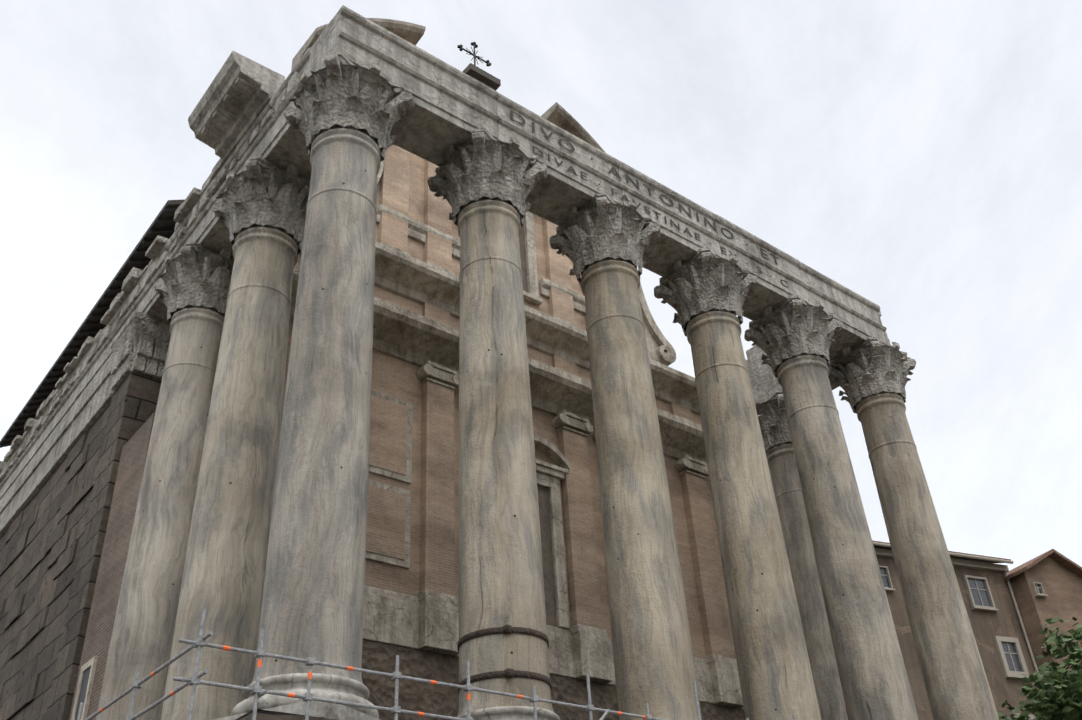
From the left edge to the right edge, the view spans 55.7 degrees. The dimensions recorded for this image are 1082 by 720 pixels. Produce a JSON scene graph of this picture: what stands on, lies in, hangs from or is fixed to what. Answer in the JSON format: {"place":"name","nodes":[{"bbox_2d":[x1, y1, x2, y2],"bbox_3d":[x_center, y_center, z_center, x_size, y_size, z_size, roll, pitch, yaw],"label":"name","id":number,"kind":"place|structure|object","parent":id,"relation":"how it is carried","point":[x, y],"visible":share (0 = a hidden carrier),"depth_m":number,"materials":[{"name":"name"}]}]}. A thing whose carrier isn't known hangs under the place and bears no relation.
{"place":"outdoors","nodes":[
{"label":"outdoors","id":0,"kind":"place"},
{"bbox_2d":[0,402,110,719],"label":"cella walls","id":1,"kind":"structure","parent":0,"point":[41,537],"depth_m":27.06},
{"bbox_2d":[0,355,113,536],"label":"architrave","id":2,"kind":"object","parent":1,"relation":"on","point":[84,413],"visible":0.19,"depth_m":30.53,"materials":[{"name":"grey stone"}]},
{"bbox_2d":[0,48,313,500],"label":"entablature","id":3,"kind":"structure","parent":1,"relation":"on","point":[279,142],"depth_m":25.02,"materials":[{"name":"stone"}]},
{"bbox_2d":[0,199,184,447],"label":"roof","id":4,"kind":"structure","parent":3,"relation":"on","point":[163,223],"depth_m":32.62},
{"bbox_2d":[0,72,298,482],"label":"cornice","id":5,"kind":"structure","parent":3,"relation":"on","point":[155,248],"depth_m":28.26,"materials":[{"name":"stone"}]},
{"bbox_2d":[188,51,284,163],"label":"cornice block","id":6,"kind":"structure","parent":5,"relation":"on","point":[238,95],"depth_m":23.77,"materials":[{"name":"grey stone"}]},
{"bbox_2d":[311,21,764,364],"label":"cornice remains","id":7,"kind":"object","parent":3,"relation":"on","point":[753,353],"visible":0.02,"depth_m":33.61,"materials":[{"name":"grey stone"}]},
{"bbox_2d":[747,353,838,402],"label":"entablature","id":8,"kind":"structure","parent":1,"relation":"on","point":[765,384],"depth_m":32.84,"materials":[{"name":"stone"}]},
{"bbox_2d":[236,709,336,719],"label":"plinth","id":9,"kind":"structure","parent":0,"point":[261,714],"depth_m":12.61,"materials":[{"name":"stone"}]},
{"bbox_2d":[45,371,161,719],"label":"anta","id":10,"kind":"object","parent":9,"relation":"on","point":[134,401],"visible":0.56,"depth_m":24.23,"materials":[{"name":"grey stone"}]},
{"bbox_2d":[110,311,170,391],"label":"pilaster capital","id":11,"kind":"object","parent":10,"relation":"on","point":[140,343],"visible":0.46,"depth_m":26.75,"materials":[{"name":"stone"}]},
{"bbox_2d":[69,412,154,719],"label":"wall","id":12,"kind":"structure","parent":9,"relation":"on","point":[107,589],"depth_m":22.54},
{"bbox_2d":[71,655,97,719],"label":"window frame","id":13,"kind":"object","parent":12,"relation":"attached to","point":[92,663],"visible":0.96,"depth_m":21.04,"materials":[{"name":"beige stone"}]},
{"bbox_2d":[75,667,90,719],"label":"dark window","id":14,"kind":"structure","parent":13,"relation":"in","point":[84,684],"depth_m":21.14,"materials":[{"name":"grey glass"}]},
{"bbox_2d":[96,307,224,719],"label":"column shaft","id":15,"kind":"object","parent":9,"relation":"on","point":[144,625],"visible":0.67,"depth_m":21.19,"materials":[{"name":"grey stone"}]},
{"bbox_2d":[153,241,233,323],"bbox_3d":[-8.250,-1.550,25.172,2.431,1.630,2.431,22,-41,-33],"label":"column capital","id":16,"kind":"object","parent":15,"relation":"on","point":[196,274],"visible":0.58,"depth_m":24.53,"materials":[{"name":"grey stone"}]},
{"bbox_2d":[161,227,297,719],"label":"column shaft","id":17,"kind":"object","parent":9,"relation":"on","point":[223,578],"visible":1,"depth_m":18.66,"materials":[{"name":"grey stone"}]},
{"bbox_2d":[212,155,309,258],"bbox_3d":[-6.077,-3.162,22.952,2.431,1.630,2.431,22,-41,-33],"label":"column capital","id":18,"kind":"object","parent":17,"relation":"on","point":[261,191],"visible":0.69,"depth_m":22.35,"materials":[{"name":"grey stone"}]},
{"bbox_2d":[212,128,379,719],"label":"column shaft","id":19,"kind":"object","parent":9,"relation":"on","point":[313,596],"visible":0.9,"depth_m":15.88,"materials":[{"name":"grey stone"}]},
{"bbox_2d":[283,51,414,163],"bbox_3d":[-3.904,-4.775,20.732,2.431,1.630,2.431,22,-41,-33],"label":"column capital","id":20,"kind":"object","parent":19,"relation":"on","point":[340,90],"visible":0.75,"depth_m":20.18,"materials":[{"name":"grey stone"}]},
{"bbox_2d":[77,608,795,719],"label":"scaffolding","id":21,"kind":"object","parent":9,"relation":"on","point":[256,689],"visible":1,"depth_m":13.24,"materials":[{"name":"grey metal"}]},
{"bbox_2d":[100,645,645,718],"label":"scaffold tape","id":22,"kind":"object","parent":21,"relation":"on","point":[259,663],"visible":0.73,"depth_m":13.35,"materials":[{"name":"orange"}]},
{"bbox_2d":[279,145,735,658],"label":"brick facade wall","id":23,"kind":"structure","parent":9,"relation":"on","point":[433,486],"depth_m":27.34,"materials":[{"name":"brown brick"}]},
{"bbox_2d":[291,18,425,70],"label":"pediment","id":24,"kind":"structure","parent":23,"relation":"on","point":[413,33],"depth_m":34.45,"materials":[{"name":"stone"}]},
{"bbox_2d":[375,144,383,241],"bbox_3d":[-5.107,-4.707,28.311,1.657,4.656,0.530,22,-41,-33],"label":"volute","id":25,"kind":"object","parent":23,"relation":"attached to","point":[379,174],"depth_m":28.76,"materials":[{"name":"stone"}]},
{"bbox_2d":[463,63,500,89],"bbox_3d":[-2.313,-8.427,36.689,1.360,5.100,1.300,22,-41,-33],"label":"cross pedestal","id":26,"kind":"object","parent":23,"relation":"on","point":[482,76],"visible":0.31,"depth_m":37.37,"materials":[{"name":"grey stone"}]},
{"bbox_2d":[457,42,490,66],"bbox_3d":[-2.500,-11.339,38.621,1.560,1.920,0.260,22,-41,-33],"label":"cross","id":27,"kind":"object","parent":26,"relation":"on","point":[475,45],"visible":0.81,"depth_m":38.77,"materials":[{"name":"black metal"}]},
{"bbox_2d":[290,204,743,708],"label":"facade stone trim","id":28,"kind":"structure","parent":23,"relation":"attached to","point":[426,620],"depth_m":27.14,"materials":[{"name":"grey stone"}]},
{"bbox_2d":[519,215,556,626],"bbox_3d":[-0.450,0.902,28.669,1.400,13.280,0.050,22,-41,-33],"label":"window","id":29,"kind":"structure","parent":23,"relation":"in","point":[547,553],"depth_m":26.47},
{"bbox_2d":[541,102,605,152],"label":"pediment","id":30,"kind":"structure","parent":23,"relation":"on","point":[557,114],"depth_m":38.87,"materials":[{"name":"stone"}]},
{"bbox_2d":[637,269,675,365],"bbox_3d":[3.604,-1.265,34.338,1.657,4.656,0.530,22,-41,-33],"label":"volute scroll","id":31,"kind":"object","parent":23,"relation":"attached to","point":[660,348],"visible":0.48,"depth_m":33.87,"materials":[{"name":"stone"}]},
{"bbox_2d":[457,200,559,719],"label":"column shaft","id":32,"kind":"object","parent":9,"relation":"on","point":[501,581],"visible":0.96,"depth_m":18.08,"materials":[{"name":"grey stone"}]},
{"bbox_2d":[427,128,547,226],"bbox_3d":[-1.166,-3.693,22.626,2.431,1.630,2.431,22,-41,-33],"label":"column capital","id":33,"kind":"object","parent":32,"relation":"on","point":[483,164],"visible":0.75,"depth_m":22.07,"materials":[{"name":"grey stone"}]},
{"bbox_2d":[457,624,551,694],"bbox_3d":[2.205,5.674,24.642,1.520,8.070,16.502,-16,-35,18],"label":"metal bands","id":34,"kind":"object","parent":32,"relation":"attached to","point":[507,672],"depth_m":16.38,"materials":[{"name":"metal"}]},
{"bbox_2d":[581,260,701,719],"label":"column shaft","id":35,"kind":"object","parent":9,"relation":"on","point":[654,666],"visible":1,"depth_m":20.11,"materials":[{"name":"grey stone"}]},
{"bbox_2d":[549,192,660,288],"bbox_3d":[1.571,-2.612,24.520,2.431,1.630,2.431,22,-41,-33],"label":"column capital","id":36,"kind":"object","parent":35,"relation":"on","point":[602,226],"visible":0.69,"depth_m":23.96,"materials":[{"name":"grey stone"}]},
{"bbox_2d":[686,311,820,719],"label":"column shaft","id":37,"kind":"object","parent":9,"relation":"on","point":[774,670],"visible":1,"depth_m":22.20,"materials":[{"name":"grey stone"}]},
{"bbox_2d":[309,5,892,359],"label":"entablature","id":38,"kind":"structure","parent":37,"relation":"on","point":[455,107],"depth_m":24.19,"materials":[{"name":"stone"}]},
{"bbox_2d":[510,110,778,264],"bbox_3d":[2.984,-4.168,25.990,9.400,0.312,0.008,22,-41,-33],"label":"inscription","id":39,"kind":"object","parent":38,"relation":"attached to","point":[616,172],"visible":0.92,"depth_m":25.78,"materials":[{"name":"grey stone"}]},
{"bbox_2d":[533,146,787,287],"bbox_3d":[3.296,-3.438,25.746,8.900,0.224,0.008,22,-41,-33],"label":"inscription","id":40,"kind":"object","parent":38,"relation":"attached to","point":[613,192],"visible":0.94,"depth_m":25.21,"materials":[{"name":"grey stone"}]},
{"bbox_2d":[654,247,757,335],"bbox_3d":[4.308,-1.530,26.414,2.431,1.630,2.431,22,-41,-33],"label":"column capital","id":41,"kind":"object","parent":37,"relation":"on","point":[704,280],"visible":0.94,"depth_m":25.86,"materials":[{"name":"grey stone"}]},
{"bbox_2d":[766,443,847,719],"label":"column shaft","id":42,"kind":"object","parent":9,"relation":"on","point":[784,474],"visible":0.48,"depth_m":29.10,"materials":[{"name":"grey stone"}]},
{"bbox_2d":[755,390,791,451],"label":"column capital","id":43,"kind":"object","parent":42,"relation":"on","point":[773,420],"visible":0.27,"depth_m":31.74,"materials":[{"name":"grey stone"}]},
{"bbox_2d":[777,355,918,719],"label":"column shaft","id":44,"kind":"object","parent":9,"relation":"on","point":[874,681],"visible":1,"depth_m":24.29,"materials":[{"name":"grey stone"}]},
{"bbox_2d":[744,295,841,377],"bbox_3d":[7.046,-0.449,28.308,2.431,1.630,2.431,22,-41,-33],"label":"column capital","id":45,"kind":"object","parent":44,"relation":"on","point":[791,326],"visible":0.79,"depth_m":27.76,"materials":[{"name":"grey stone"}]},
{"bbox_2d":[856,393,998,719],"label":"column shaft","id":46,"kind":"object","parent":9,"relation":"on","point":[956,683],"visible":1,"depth_m":26.38,"materials":[{"name":"grey stone"}]},
{"bbox_2d":[828,336,915,413],"bbox_3d":[9.783,0.633,30.202,2.431,1.630,2.431,22,-41,-33],"label":"column capital","id":47,"kind":"object","parent":46,"relation":"on","point":[869,367],"visible":0.9,"depth_m":29.66,"materials":[{"name":"grey stone"}]},
{"bbox_2d":[0,0,1081,570],"label":"sky","id":48,"kind":"structure","parent":0,"point":[923,158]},
{"bbox_2d":[361,639,745,719],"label":"church foundation","id":49,"kind":"object","parent":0,"point":[416,696],"depth_m":22.24,"materials":[{"name":"grey stone"}]},
{"bbox_2d":[876,556,1081,719],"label":"building","id":50,"kind":"structure","parent":0,"point":[988,626],"depth_m":45.45,"materials":[{"name":"brown paint"}]},
{"bbox_2d":[873,542,1047,719],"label":"building trim","id":51,"kind":"structure","parent":50,"relation":"attached to","point":[998,640],"depth_m":45.67,"materials":[{"name":"beige paint"}]},
{"bbox_2d":[872,540,1081,580],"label":"building roof","id":52,"kind":"structure","parent":50,"relation":"on","point":[1064,561],"depth_m":47.39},
{"bbox_2d":[1001,617,1081,719],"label":"tree","id":53,"kind":"object","parent":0,"point":[1065,693],"depth_m":31.40,"materials":[{"name":"green plant"}]}
]}

